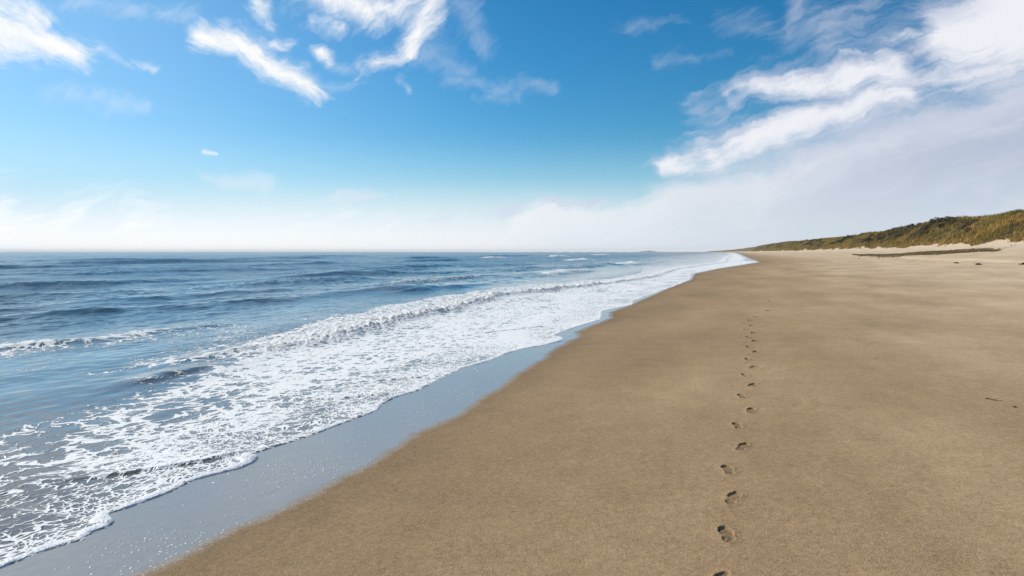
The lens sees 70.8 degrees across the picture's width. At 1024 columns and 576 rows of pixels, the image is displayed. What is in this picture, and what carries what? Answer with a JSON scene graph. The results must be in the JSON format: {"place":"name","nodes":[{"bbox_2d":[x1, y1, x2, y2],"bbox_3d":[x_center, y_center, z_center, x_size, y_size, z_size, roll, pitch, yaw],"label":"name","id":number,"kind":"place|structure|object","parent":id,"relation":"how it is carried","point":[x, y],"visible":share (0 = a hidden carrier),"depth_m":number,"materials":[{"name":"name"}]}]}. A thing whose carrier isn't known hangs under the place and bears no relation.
{"place":"outdoors","nodes":[
{"label":"outdoors","id":0,"kind":"place"},
{"bbox_2d":[0,252,752,567],"bbox_3d":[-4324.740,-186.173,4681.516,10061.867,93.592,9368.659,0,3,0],"label":"sea","id":1,"kind":"structure","parent":0,"point":[55,397],"depth_m":21.32,"materials":[{"name":"liquid"}]},
{"bbox_2d":[0,261,754,561],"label":"surf foam","id":2,"kind":"object","parent":1,"relation":"on","point":[275,398],"visible":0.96,"depth_m":10.07,"materials":[{"name":"liquid"}]},
{"bbox_2d":[0,267,722,567],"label":"foam lip","id":3,"kind":"object","parent":2,"relation":"on","point":[103,519],"visible":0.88,"depth_m":5.31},
{"bbox_2d":[215,272,667,359],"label":"breaking surf","id":4,"kind":"structure","parent":1,"relation":"on","point":[246,350],"depth_m":17.02,"materials":[{"name":"liquid"}]},
{"bbox_2d":[0,244,1023,575],"bbox_3d":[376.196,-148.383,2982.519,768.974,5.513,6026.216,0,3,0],"label":"beach","id":5,"kind":"structure","parent":0,"point":[884,434],"depth_m":6.03,"materials":[{"name":"beige sand"}]},
{"bbox_2d":[706,567,741,575],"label":"footprint","id":6,"kind":"object","parent":5,"relation":"on","point":[726,571],"visible":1,"depth_m":3.84},
{"bbox_2d":[710,521,742,546],"bbox_3d":[1.304,1.498,4.371,0.210,0.030,0.456,0,3,10],"label":"footprint","id":7,"kind":"object","parent":5,"relation":"on","point":[725,534],"visible":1,"depth_m":4.36},
{"bbox_2d":[715,462,739,477],"bbox_3d":[1.693,1.426,5.637,0.210,0.026,0.456,0,3,9],"label":"footprint","id":8,"kind":"object","parent":5,"relation":"on","point":[724,469],"visible":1,"depth_m":5.63},
{"bbox_2d":[719,489,748,507],"bbox_3d":[1.535,1.457,4.993,0.210,0.029,0.456,1,3,27],"label":"footprint","id":9,"kind":"object","parent":5,"relation":"on","point":[733,498],"visible":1,"depth_m":4.98},
{"bbox_2d":[727,421,747,430],"bbox_3d":[2.201,1.345,7.020,0.210,0.033,0.456,0,3,9],"label":"footprint","id":10,"kind":"object","parent":5,"relation":"on","point":[737,425],"visible":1,"depth_m":7.01},
{"bbox_2d":[733,393,749,399],"bbox_3d":[2.695,1.275,8.444,0.210,0.033,0.456,1,3,11],"label":"footprint","id":11,"kind":"object","parent":5,"relation":"on","point":[742,396],"visible":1,"depth_m":8.41},
{"bbox_2d":[731,441,755,452],"bbox_3d":[2.012,1.385,6.269,0.210,0.033,0.456,2,3,30],"label":"footprint","id":12,"kind":"object","parent":5,"relation":"on","point":[743,447],"visible":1,"depth_m":6.25},
{"bbox_2d":[738,373,751,377],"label":"footprint","id":13,"kind":"object","parent":5,"relation":"on","point":[744,375],"visible":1,"depth_m":9.88},
{"bbox_2d":[742,358,752,360],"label":"footprint","id":14,"kind":"object","parent":5,"relation":"on","point":[747,359],"visible":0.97,"depth_m":11.34},
{"bbox_2d":[742,406,759,414],"bbox_3d":[2.546,1.309,7.670,0.210,0.032,0.456,1,3,23],"label":"footprint","id":15,"kind":"object","parent":5,"relation":"on","point":[751,410],"visible":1,"depth_m":7.67},
{"bbox_2d":[744,382,760,387],"bbox_3d":[3.042,1.235,9.130,0.210,0.035,0.456,2,3,31],"label":"footprint","id":16,"kind":"object","parent":5,"relation":"on","point":[750,385],"visible":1,"depth_m":9.10},
{"bbox_2d":[746,365,759,368],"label":"footprint","id":17,"kind":"object","parent":5,"relation":"on","point":[753,367],"visible":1,"depth_m":10.56},
{"bbox_2d":[851,245,1014,258],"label":"beach plants","id":18,"kind":"object","parent":5,"relation":"on","point":[955,251],"visible":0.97,"depth_m":91.36,"materials":[{"name":"green plant"}]},
{"bbox_2d":[0,0,1023,251],"label":"sky","id":19,"kind":"structure","parent":0,"point":[126,125],"materials":[{"name":"blue"}]},
{"bbox_2d":[707,213,1023,251],"bbox_3d":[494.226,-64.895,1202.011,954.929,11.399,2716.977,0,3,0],"label":"dunes","id":20,"kind":"structure","parent":0,"point":[1000,242],"depth_m":156.47,"materials":[{"name":"beige sand"}]},
{"bbox_2d":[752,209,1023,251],"bbox_3d":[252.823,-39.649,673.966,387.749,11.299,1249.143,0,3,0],"label":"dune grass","id":21,"kind":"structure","parent":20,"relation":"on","point":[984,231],"depth_m":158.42,"materials":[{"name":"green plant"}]}
]}

